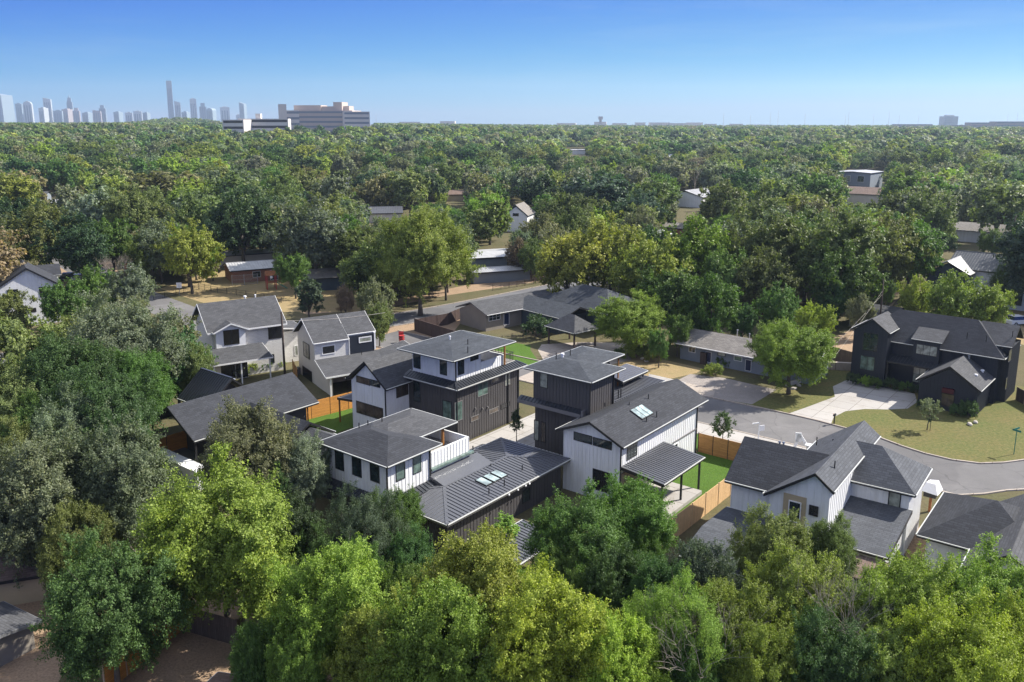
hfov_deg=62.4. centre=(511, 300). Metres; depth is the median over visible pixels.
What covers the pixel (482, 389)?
window
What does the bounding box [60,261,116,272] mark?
house
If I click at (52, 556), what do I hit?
tree
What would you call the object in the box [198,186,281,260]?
tree
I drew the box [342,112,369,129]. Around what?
hospital wing
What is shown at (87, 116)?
skyscraper
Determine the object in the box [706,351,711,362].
door
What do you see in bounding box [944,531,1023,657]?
tree
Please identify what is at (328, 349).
window
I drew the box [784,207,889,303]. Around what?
tree
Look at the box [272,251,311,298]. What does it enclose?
tree
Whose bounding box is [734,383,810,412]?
shaded yard
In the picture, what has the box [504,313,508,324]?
door
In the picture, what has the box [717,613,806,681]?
tree
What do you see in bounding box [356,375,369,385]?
window
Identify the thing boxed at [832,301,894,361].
kitchen yard
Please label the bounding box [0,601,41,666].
timber shed
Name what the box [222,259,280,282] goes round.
brick house
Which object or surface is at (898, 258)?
tree
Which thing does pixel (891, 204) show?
tree
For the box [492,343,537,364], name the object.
neighbour lawn
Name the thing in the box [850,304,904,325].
grey house
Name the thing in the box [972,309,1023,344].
front lawn
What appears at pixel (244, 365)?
window
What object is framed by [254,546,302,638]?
tree
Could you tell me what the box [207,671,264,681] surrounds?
brown shed
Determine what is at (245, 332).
farm house
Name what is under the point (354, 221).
tree
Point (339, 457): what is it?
window
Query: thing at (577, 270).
tree
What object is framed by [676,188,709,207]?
pale metal house
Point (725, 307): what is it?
tree
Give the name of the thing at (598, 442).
window
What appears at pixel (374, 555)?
tree
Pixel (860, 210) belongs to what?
tree
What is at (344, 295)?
tree
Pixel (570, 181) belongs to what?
tree
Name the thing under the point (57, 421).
tree
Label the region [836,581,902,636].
tree
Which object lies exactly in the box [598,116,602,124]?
water tower
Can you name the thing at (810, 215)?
tree
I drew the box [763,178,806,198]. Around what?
tree
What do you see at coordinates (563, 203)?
tree
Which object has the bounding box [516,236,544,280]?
tree
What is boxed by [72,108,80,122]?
skyscraper
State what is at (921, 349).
window
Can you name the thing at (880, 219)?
tree
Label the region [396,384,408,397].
window
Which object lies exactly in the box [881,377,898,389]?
shrub
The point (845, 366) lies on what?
concrete wall
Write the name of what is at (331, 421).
side turf
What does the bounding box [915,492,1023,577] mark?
hip house
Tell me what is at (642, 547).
tree
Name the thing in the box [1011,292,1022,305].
window
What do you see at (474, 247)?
tree
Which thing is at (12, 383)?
tree
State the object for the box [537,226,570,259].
tree
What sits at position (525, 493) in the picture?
window
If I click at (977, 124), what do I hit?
apartment block
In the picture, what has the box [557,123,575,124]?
warehouse
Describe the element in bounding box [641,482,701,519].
patio slab
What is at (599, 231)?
tree
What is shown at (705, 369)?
weed clump
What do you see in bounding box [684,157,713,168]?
tree
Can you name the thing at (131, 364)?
tree
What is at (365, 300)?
tree
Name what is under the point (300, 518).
tree
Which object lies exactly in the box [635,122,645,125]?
warehouse
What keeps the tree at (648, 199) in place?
on the ground at (322, 502)
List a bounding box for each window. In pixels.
[221,364,235,378]
[223,329,239,345]
[236,362,247,377]
[252,271,260,277]
[268,326,281,338]
[294,345,297,355]
[302,365,311,381]
[303,341,309,359]
[322,344,335,354]
[335,451,343,470]
[352,457,361,477]
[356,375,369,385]
[356,400,382,418]
[359,336,371,342]
[370,379,379,387]
[370,463,379,483]
[395,462,404,481]
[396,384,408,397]
[413,354,420,368]
[413,381,420,402]
[413,455,421,474]
[440,360,446,375]
[442,400,451,418]
[454,400,462,420]
[458,360,463,374]
[470,355,478,361]
[471,414,478,421]
[477,381,487,396]
[489,314,499,320]
[489,406,498,414]
[491,377,498,383]
[501,401,509,408]
[505,373,509,385]
[522,487,529,503]
[534,419,538,440]
[540,373,547,388]
[541,421,545,442]
[573,431,591,444]
[592,468,609,492]
[593,437,611,449]
[626,442,637,460]
[689,347,695,352]
[717,352,725,356]
[734,355,741,361]
[788,500,801,522]
[808,504,818,516]
[857,176,863,181]
[859,355,874,370]
[862,332,878,351]
[888,492,900,506]
[912,367,925,382]
[915,344,937,356]
[940,393,954,406]
[1007,349,1012,362]
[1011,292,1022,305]
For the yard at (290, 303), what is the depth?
172.58 m
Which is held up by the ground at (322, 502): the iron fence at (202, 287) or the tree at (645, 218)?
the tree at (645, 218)
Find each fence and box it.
[102,612,181,681]
[152,431,187,450]
[153,285,199,299]
[182,609,245,643]
[198,283,281,302]
[231,273,257,285]
[292,359,297,377]
[306,392,351,418]
[414,307,461,330]
[414,318,454,336]
[494,277,539,289]
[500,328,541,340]
[661,479,730,548]
[697,432,740,460]
[827,346,851,361]
[883,276,925,298]
[1015,387,1023,403]
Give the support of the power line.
attached to the utility pole at (284, 364)
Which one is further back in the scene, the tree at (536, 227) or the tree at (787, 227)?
the tree at (536, 227)
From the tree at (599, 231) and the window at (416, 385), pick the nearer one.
the window at (416, 385)
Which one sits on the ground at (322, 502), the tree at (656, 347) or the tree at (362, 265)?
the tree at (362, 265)
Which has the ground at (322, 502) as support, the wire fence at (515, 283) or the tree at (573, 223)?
the wire fence at (515, 283)
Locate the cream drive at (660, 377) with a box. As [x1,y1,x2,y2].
[649,374,685,383]
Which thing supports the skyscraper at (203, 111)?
on the ground at (322, 502)
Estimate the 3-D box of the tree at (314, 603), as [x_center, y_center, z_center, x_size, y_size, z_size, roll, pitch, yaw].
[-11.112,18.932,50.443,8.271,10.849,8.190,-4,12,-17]
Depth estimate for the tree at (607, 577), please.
52.93 m
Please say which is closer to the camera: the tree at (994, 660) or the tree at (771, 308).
the tree at (994, 660)
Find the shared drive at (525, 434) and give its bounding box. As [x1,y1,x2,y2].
[469,413,534,450]
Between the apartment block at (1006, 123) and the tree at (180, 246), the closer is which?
the tree at (180, 246)
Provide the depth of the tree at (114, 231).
184.38 m
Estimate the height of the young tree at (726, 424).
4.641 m
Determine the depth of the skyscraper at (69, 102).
5286.69 m
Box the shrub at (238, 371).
[233,365,248,377]
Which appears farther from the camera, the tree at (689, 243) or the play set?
the play set
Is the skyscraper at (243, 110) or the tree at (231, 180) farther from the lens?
the skyscraper at (243, 110)
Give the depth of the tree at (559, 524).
56.67 m
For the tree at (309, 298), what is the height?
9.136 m
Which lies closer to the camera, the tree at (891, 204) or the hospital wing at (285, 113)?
the tree at (891, 204)
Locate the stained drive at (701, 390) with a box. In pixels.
[686,382,714,396]
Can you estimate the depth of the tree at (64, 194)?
255.09 m
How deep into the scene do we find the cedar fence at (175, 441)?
88.59 m
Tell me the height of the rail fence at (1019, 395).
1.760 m
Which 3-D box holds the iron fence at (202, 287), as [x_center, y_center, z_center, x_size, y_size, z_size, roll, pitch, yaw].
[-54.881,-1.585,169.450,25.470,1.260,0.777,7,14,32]
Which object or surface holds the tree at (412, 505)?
on the ground at (322, 502)
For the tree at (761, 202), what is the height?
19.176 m
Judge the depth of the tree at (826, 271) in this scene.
139.76 m
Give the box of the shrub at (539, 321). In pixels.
[520,313,553,337]
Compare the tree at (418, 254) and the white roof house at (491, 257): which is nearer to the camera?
the tree at (418, 254)
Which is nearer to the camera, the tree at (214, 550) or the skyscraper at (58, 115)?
the tree at (214, 550)
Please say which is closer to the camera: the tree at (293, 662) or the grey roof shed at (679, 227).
the tree at (293, 662)
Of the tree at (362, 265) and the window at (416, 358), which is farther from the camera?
the tree at (362, 265)
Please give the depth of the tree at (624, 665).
45.01 m
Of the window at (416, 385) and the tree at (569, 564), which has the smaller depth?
the tree at (569, 564)
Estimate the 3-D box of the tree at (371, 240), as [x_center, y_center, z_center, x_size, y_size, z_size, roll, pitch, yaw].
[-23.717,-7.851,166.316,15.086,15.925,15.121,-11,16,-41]
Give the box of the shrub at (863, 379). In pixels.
[857,375,870,386]
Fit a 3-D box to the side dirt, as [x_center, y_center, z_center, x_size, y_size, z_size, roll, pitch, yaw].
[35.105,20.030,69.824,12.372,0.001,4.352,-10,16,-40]
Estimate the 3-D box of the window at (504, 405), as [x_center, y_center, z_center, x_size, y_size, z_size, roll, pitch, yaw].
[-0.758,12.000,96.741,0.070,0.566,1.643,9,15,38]
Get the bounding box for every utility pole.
[280,311,285,373]
[880,279,883,313]
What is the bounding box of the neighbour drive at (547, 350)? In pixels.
[519,342,630,381]
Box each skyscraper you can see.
[0,94,15,121]
[15,103,23,121]
[23,101,34,122]
[38,107,49,122]
[43,98,53,122]
[53,110,63,121]
[61,108,73,122]
[66,95,73,110]
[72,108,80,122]
[82,112,92,122]
[92,110,101,121]
[99,105,106,121]
[113,111,123,121]
[125,112,132,121]
[133,111,142,121]
[143,112,150,119]
[166,81,174,117]
[174,101,181,117]
[182,111,189,117]
[190,98,196,117]
[199,103,206,119]
[207,108,216,120]
[220,106,229,121]
[239,102,246,118]
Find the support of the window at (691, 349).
in the duplex
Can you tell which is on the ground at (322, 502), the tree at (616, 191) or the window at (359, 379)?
the tree at (616, 191)
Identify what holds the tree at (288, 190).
on the ground at (322, 502)
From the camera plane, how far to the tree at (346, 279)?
158.51 m
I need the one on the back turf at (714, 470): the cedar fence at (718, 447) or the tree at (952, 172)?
the cedar fence at (718, 447)
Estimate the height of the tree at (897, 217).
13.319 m
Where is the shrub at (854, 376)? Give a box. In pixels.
[845,371,860,384]
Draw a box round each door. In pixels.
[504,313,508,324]
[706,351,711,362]
[745,359,751,370]
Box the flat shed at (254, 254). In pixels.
[215,248,276,265]
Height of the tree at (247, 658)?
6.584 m
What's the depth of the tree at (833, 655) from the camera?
45.20 m
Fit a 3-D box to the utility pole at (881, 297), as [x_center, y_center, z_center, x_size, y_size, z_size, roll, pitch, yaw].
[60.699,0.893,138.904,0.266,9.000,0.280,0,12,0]
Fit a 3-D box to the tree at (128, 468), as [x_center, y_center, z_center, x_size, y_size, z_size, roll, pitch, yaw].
[-30.104,14.951,65.307,12.026,12.668,10.043,7,14,30]
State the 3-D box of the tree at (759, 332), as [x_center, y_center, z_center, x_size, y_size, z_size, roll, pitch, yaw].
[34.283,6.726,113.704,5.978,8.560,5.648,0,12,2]
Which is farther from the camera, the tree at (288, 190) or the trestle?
the tree at (288, 190)
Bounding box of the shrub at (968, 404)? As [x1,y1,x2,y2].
[958,398,979,417]
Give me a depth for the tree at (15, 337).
95.44 m
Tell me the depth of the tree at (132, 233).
190.22 m
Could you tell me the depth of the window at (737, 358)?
118.08 m
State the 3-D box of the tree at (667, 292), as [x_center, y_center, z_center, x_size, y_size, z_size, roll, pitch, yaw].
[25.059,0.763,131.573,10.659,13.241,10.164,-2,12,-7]
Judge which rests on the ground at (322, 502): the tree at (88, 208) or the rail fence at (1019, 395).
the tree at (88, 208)
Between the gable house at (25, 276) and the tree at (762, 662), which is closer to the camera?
the tree at (762, 662)
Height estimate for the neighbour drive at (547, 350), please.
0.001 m
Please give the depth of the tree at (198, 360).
99.61 m
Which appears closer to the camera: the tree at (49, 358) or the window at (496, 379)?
the tree at (49, 358)
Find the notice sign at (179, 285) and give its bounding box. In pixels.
[176,282,181,293]
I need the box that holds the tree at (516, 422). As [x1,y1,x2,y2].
[509,408,523,441]
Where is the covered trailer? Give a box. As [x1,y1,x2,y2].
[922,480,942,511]
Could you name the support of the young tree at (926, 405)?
on the corner lawn at (990, 436)
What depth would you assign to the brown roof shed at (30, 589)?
60.79 m
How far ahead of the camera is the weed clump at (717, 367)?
115.63 m
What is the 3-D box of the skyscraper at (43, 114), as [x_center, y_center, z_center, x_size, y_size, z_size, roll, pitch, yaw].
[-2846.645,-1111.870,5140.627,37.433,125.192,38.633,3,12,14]
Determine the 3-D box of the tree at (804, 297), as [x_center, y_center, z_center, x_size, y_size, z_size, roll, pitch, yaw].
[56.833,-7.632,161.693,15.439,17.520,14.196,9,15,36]
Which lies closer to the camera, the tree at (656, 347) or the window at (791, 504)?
the window at (791, 504)
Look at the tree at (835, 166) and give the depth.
406.76 m
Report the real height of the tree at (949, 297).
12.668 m
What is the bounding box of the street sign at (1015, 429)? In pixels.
[1012,427,1020,453]
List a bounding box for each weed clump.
[613,348,624,357]
[620,346,635,358]
[627,345,645,357]
[644,350,661,360]
[700,364,716,375]
[707,362,723,374]
[716,357,728,366]
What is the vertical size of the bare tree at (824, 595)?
10.224 m
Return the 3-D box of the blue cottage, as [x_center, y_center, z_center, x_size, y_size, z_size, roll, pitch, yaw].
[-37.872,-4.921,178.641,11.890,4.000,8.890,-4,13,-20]
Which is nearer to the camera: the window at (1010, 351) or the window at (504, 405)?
the window at (504, 405)
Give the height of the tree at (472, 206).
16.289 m
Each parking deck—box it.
[222,120,251,132]
[238,114,290,132]
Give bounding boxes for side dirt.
[904,527,928,571]
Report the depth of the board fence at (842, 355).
121.81 m
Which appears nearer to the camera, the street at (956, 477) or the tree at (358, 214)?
the street at (956, 477)
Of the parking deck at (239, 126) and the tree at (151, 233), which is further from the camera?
the parking deck at (239, 126)
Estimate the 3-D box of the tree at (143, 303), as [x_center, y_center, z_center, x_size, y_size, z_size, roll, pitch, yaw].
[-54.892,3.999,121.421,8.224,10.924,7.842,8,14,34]
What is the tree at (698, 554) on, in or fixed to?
on the ground at (322, 502)
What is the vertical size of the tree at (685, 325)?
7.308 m
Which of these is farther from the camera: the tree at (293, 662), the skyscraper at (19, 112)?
the skyscraper at (19, 112)
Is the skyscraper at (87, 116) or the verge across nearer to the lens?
the verge across
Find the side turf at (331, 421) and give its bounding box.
[309,408,352,432]
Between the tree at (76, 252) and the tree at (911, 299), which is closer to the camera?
the tree at (911, 299)
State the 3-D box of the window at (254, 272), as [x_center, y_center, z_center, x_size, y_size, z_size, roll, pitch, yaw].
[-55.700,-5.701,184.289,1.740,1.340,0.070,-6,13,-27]
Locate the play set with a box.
[264,270,287,289]
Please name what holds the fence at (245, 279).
on the yard at (290, 303)
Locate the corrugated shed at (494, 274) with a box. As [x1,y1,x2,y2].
[466,265,530,283]
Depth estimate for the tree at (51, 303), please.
132.96 m
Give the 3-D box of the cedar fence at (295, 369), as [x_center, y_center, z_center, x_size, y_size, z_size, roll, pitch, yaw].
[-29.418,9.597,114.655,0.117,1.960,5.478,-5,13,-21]
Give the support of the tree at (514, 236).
on the ground at (322, 502)
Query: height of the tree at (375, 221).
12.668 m
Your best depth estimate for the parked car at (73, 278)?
182.88 m
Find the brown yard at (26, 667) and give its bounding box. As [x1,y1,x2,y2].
[0,590,66,681]
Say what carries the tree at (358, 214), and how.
on the ground at (322, 502)
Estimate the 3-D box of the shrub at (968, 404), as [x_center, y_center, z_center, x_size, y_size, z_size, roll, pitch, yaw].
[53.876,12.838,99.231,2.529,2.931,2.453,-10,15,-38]
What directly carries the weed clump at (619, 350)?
on the straw yard at (668, 369)
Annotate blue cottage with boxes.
[306,268,356,290]
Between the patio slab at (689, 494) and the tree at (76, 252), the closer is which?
the patio slab at (689, 494)
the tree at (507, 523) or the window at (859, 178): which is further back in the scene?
the window at (859, 178)
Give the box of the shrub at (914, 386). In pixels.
[908,384,918,392]
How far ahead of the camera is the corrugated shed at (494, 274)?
183.67 m
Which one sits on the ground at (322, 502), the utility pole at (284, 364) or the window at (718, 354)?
the utility pole at (284, 364)
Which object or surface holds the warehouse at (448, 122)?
on the ground at (322, 502)
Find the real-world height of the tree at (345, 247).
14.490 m
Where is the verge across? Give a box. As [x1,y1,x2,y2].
[302,274,546,313]
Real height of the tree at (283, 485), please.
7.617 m
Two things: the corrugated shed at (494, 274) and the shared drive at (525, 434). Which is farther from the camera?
the corrugated shed at (494, 274)
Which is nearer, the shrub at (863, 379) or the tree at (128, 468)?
the tree at (128, 468)
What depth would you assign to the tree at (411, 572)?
52.03 m
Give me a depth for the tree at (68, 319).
106.13 m
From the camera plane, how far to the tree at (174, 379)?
100.33 m
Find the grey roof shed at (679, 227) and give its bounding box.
[660,222,696,235]
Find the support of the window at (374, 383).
in the town house at (468, 381)
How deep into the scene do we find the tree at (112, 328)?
94.77 m
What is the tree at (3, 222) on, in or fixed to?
on the ground at (322, 502)
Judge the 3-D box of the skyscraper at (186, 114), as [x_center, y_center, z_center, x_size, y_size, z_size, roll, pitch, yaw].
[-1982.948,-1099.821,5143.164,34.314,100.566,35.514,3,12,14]
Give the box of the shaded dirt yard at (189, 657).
[121,599,332,681]
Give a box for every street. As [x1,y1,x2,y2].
[0,280,619,362]
[52,259,196,330]
[376,331,1023,493]
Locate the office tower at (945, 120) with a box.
[939,115,958,125]
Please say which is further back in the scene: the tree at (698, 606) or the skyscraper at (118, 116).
the skyscraper at (118, 116)
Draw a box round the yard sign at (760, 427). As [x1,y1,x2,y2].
[752,422,764,438]
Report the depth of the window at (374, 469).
69.61 m
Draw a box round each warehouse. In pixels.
[440,121,455,123]
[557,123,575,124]
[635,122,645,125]
[648,122,669,125]
[668,123,686,125]
[686,122,702,125]
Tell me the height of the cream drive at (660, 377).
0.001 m
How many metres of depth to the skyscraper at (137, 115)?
5234.80 m
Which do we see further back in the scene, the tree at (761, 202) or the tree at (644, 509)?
the tree at (761, 202)
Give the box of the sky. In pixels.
[0,0,1023,124]
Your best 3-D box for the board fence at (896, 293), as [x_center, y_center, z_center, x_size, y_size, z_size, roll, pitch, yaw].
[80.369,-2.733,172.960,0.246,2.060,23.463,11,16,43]
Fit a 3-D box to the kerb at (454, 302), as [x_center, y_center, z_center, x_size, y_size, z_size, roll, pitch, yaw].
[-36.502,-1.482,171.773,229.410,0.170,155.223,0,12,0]
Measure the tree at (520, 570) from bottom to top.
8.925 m
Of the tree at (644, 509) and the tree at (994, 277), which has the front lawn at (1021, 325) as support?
the tree at (994, 277)
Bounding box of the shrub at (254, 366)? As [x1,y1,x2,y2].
[248,361,257,373]
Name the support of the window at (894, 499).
in the cross gable house at (864, 481)
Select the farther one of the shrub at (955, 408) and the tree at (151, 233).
the tree at (151, 233)
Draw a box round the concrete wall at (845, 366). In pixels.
[828,361,850,370]
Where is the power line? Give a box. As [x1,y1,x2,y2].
[283,313,379,320]
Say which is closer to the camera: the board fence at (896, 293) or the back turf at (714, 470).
the back turf at (714, 470)
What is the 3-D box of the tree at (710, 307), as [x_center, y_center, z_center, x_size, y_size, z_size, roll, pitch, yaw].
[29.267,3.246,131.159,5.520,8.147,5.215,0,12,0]
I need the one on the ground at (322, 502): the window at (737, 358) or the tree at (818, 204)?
the tree at (818, 204)
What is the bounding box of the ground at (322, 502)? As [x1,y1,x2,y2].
[0,124,1023,681]
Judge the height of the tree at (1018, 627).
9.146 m
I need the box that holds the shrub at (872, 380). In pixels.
[866,376,882,388]
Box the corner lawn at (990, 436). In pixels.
[790,370,1023,461]
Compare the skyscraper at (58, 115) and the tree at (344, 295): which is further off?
the skyscraper at (58, 115)
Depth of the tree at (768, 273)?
143.27 m
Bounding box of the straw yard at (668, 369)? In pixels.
[611,354,702,378]
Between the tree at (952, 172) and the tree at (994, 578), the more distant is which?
the tree at (952, 172)
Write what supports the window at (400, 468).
in the house at (458, 485)
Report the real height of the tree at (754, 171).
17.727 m
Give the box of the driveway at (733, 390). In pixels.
[679,374,774,403]
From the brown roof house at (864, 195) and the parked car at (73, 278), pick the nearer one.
the parked car at (73, 278)
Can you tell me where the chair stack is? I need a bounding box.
[399,331,404,341]
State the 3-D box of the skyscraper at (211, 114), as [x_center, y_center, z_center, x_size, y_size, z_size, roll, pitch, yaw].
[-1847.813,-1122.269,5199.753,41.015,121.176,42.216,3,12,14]
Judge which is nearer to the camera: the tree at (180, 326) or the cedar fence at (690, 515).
the cedar fence at (690, 515)
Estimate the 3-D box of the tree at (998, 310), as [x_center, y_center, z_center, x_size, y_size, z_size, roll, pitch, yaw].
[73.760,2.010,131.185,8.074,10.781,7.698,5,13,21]
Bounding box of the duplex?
[674,328,834,383]
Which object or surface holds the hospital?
on the ground at (322, 502)
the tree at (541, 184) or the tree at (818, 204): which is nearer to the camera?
the tree at (818, 204)
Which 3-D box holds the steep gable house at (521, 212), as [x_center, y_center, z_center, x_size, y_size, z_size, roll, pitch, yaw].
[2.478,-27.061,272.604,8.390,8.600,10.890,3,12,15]
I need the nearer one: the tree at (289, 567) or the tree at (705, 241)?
the tree at (289, 567)
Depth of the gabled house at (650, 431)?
78.70 m
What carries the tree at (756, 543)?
on the ground at (322, 502)
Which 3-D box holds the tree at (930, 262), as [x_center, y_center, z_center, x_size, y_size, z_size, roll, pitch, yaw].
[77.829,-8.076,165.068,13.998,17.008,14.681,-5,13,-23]
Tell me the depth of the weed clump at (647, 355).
122.15 m
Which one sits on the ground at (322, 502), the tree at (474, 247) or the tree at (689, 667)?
the tree at (689, 667)
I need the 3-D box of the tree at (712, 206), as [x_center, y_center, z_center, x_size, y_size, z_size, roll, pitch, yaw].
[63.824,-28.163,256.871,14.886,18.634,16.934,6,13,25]
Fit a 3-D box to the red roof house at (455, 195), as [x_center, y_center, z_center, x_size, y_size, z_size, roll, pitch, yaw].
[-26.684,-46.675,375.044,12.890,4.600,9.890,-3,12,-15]
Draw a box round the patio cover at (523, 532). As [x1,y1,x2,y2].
[497,519,538,565]
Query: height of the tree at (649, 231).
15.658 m
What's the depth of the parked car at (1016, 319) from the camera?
144.01 m
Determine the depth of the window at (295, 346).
122.64 m
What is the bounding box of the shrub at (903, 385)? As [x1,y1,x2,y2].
[898,381,912,390]
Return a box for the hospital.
[294,102,360,132]
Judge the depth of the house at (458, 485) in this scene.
72.61 m
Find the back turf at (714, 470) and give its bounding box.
[632,452,732,527]
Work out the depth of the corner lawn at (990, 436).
96.48 m
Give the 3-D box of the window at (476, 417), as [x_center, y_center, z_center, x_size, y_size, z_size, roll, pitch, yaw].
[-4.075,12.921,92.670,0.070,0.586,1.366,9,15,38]
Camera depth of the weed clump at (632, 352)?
123.21 m
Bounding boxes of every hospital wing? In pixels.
[278,104,299,129]
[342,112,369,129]
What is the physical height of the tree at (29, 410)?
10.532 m
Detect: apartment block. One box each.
[892,124,932,126]
[964,122,988,127]
[989,121,1023,127]
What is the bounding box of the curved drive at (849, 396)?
[791,379,916,422]
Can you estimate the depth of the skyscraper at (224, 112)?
5286.87 m
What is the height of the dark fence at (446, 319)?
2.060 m
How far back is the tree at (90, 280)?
140.06 m
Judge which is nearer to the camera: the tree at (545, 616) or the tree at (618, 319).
the tree at (545, 616)
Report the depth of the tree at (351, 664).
46.12 m
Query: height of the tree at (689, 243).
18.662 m
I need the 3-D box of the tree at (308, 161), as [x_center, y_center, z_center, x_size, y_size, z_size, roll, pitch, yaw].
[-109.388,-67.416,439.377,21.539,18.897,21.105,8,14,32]
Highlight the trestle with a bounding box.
[793,432,808,448]
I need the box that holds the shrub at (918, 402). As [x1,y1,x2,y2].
[916,396,933,409]
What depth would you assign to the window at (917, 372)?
109.56 m
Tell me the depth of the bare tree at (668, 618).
45.71 m
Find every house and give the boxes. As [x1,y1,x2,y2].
[0,259,61,322]
[42,191,51,200]
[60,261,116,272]
[151,368,335,499]
[190,294,298,383]
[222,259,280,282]
[292,311,408,396]
[317,408,570,551]
[337,330,526,439]
[365,206,402,222]
[447,190,464,200]
[455,284,647,348]
[469,248,509,266]
[504,202,534,231]
[517,346,664,454]
[555,379,708,500]
[570,149,585,154]
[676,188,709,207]
[679,420,932,597]
[840,170,883,187]
[845,186,882,204]
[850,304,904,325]
[850,309,1023,416]
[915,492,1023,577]
[925,250,1023,310]
[953,222,1010,242]
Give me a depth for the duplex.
120.35 m
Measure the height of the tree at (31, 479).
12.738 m
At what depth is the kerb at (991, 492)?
91.38 m
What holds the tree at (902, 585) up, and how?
on the ground at (322, 502)
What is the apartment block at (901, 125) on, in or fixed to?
on the ground at (322, 502)
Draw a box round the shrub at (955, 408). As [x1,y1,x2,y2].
[949,403,967,415]
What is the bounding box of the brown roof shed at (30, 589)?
[0,550,48,604]
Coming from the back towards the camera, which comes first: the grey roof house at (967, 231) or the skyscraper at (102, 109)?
the skyscraper at (102, 109)
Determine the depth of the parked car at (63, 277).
185.18 m
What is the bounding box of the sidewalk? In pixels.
[697,422,805,448]
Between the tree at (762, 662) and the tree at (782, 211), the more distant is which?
the tree at (782, 211)
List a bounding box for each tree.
[0,194,40,225]
[0,214,17,251]
[0,226,28,280]
[0,285,37,329]
[0,309,71,378]
[0,352,48,438]
[0,387,67,439]
[0,414,49,465]
[0,422,104,588]
[1,328,124,407]
[3,200,77,265]
[24,379,121,448]
[26,521,195,681]
[29,211,113,279]
[32,494,126,597]
[35,407,190,550]
[36,154,84,188]
[38,276,88,323]
[41,183,88,217]
[47,355,167,441]
[52,310,82,350]
[59,185,121,223]
[64,263,122,310]
[64,283,197,377]
[86,214,137,277]
[89,409,169,460]
[95,181,162,230]
[95,254,133,275]
[101,259,161,308]
[101,346,180,418]
[102,290,154,328]
[120,228,140,263]
[121,231,163,277]
[127,440,300,632]
[130,215,180,282]
[149,307,202,345]
[150,217,227,293]
[161,185,220,230]
[161,222,219,286]
[163,320,219,402]
[171,340,218,391]
[177,157,235,174]
[179,223,200,233]
[192,394,302,512]
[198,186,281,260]
[202,171,263,194]
[208,253,220,280]
[225,615,285,681]
[235,183,287,248]
[252,460,295,508]
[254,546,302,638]
[256,530,389,681]
[258,195,353,268]
[260,181,304,210]
[262,626,331,681]
[267,482,327,559]
[268,427,336,511]
[271,241,295,267]
[272,205,323,267]
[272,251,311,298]
[278,153,322,170]
[281,518,338,573]
[294,274,324,316]
[296,190,348,216]
[306,166,353,201]
[319,580,419,681]
[322,478,416,568]
[328,223,383,269]
[330,211,362,233]
[333,207,363,229]
[334,283,355,312]
[335,535,393,593]
[336,249,368,295]
[341,230,405,306]
[354,275,397,321]
[355,221,400,296]
[357,572,516,681]
[360,215,387,231]
[367,299,397,346]
[368,204,485,315]
[368,482,425,544]
[369,558,426,611]
[381,167,430,216]
[381,520,436,581]
[406,517,534,670]
[427,156,474,186]
[436,210,476,254]
[436,218,482,292]
[436,222,465,300]
[464,190,511,244]
[476,560,540,642]
[477,552,622,681]
[493,510,519,538]
[504,236,531,266]
[508,228,537,247]
[509,408,523,441]
[512,171,560,204]
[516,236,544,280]
[518,210,563,239]
[521,476,630,578]
[530,532,592,626]
[533,228,609,292]
[534,187,592,223]
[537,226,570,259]
[551,202,591,235]
[552,171,590,197]
[561,209,656,289]
[562,597,672,681]
[563,172,635,207]
[566,526,646,626]
[584,469,678,558]
[587,288,667,354]
[602,230,693,298]
[618,187,668,221]
[619,203,659,235]
[621,550,695,635]
[621,560,727,681]
[625,222,674,296]
[628,531,666,562]
[635,264,703,342]
[640,590,774,678]
[647,326,672,367]
[654,212,734,282]
[660,536,748,610]
[662,313,694,356]
[662,610,743,681]
[679,271,744,332]
[683,150,714,184]
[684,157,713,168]
[684,575,791,680]
[685,301,715,330]
[696,231,706,281]
[698,178,747,221]
[698,247,754,306]
[703,215,766,257]
[708,410,736,438]
[711,212,733,226]
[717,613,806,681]
[723,192,788,227]
[723,211,809,286]
[727,499,813,582]
[730,302,757,337]
[733,242,803,322]
[733,533,855,654]
[739,167,776,184]
[743,320,783,378]
[750,316,839,394]
[751,204,815,231]
[751,279,801,328]
[759,555,893,639]
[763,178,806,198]
[768,203,835,228]
[771,213,845,301]
[778,595,889,681]
[783,197,846,223]
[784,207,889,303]
[794,299,838,338]
[796,235,891,326]
[796,509,861,592]
[798,155,844,178]
[810,273,849,329]
[833,537,983,669]
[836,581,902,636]
[838,207,872,220]
[844,291,877,328]
[848,602,938,681]
[851,208,938,304]
[853,554,894,588]
[866,189,913,214]
[869,272,898,304]
[875,211,908,223]
[875,215,916,229]
[877,170,927,198]
[878,215,948,292]
[882,582,1023,681]
[896,274,933,312]
[901,188,958,234]
[906,588,951,608]
[919,398,943,429]
[922,268,995,321]
[928,167,968,177]
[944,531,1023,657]
[961,280,1017,323]
[967,181,1023,245]
[970,586,1023,677]
[976,225,1005,252]
[985,262,1019,302]
[993,213,1023,296]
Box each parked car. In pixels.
[59,272,74,280]
[71,273,80,281]
[1004,314,1023,324]
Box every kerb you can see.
[0,282,607,353]
[376,330,1023,495]
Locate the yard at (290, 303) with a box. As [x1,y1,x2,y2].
[161,271,363,311]

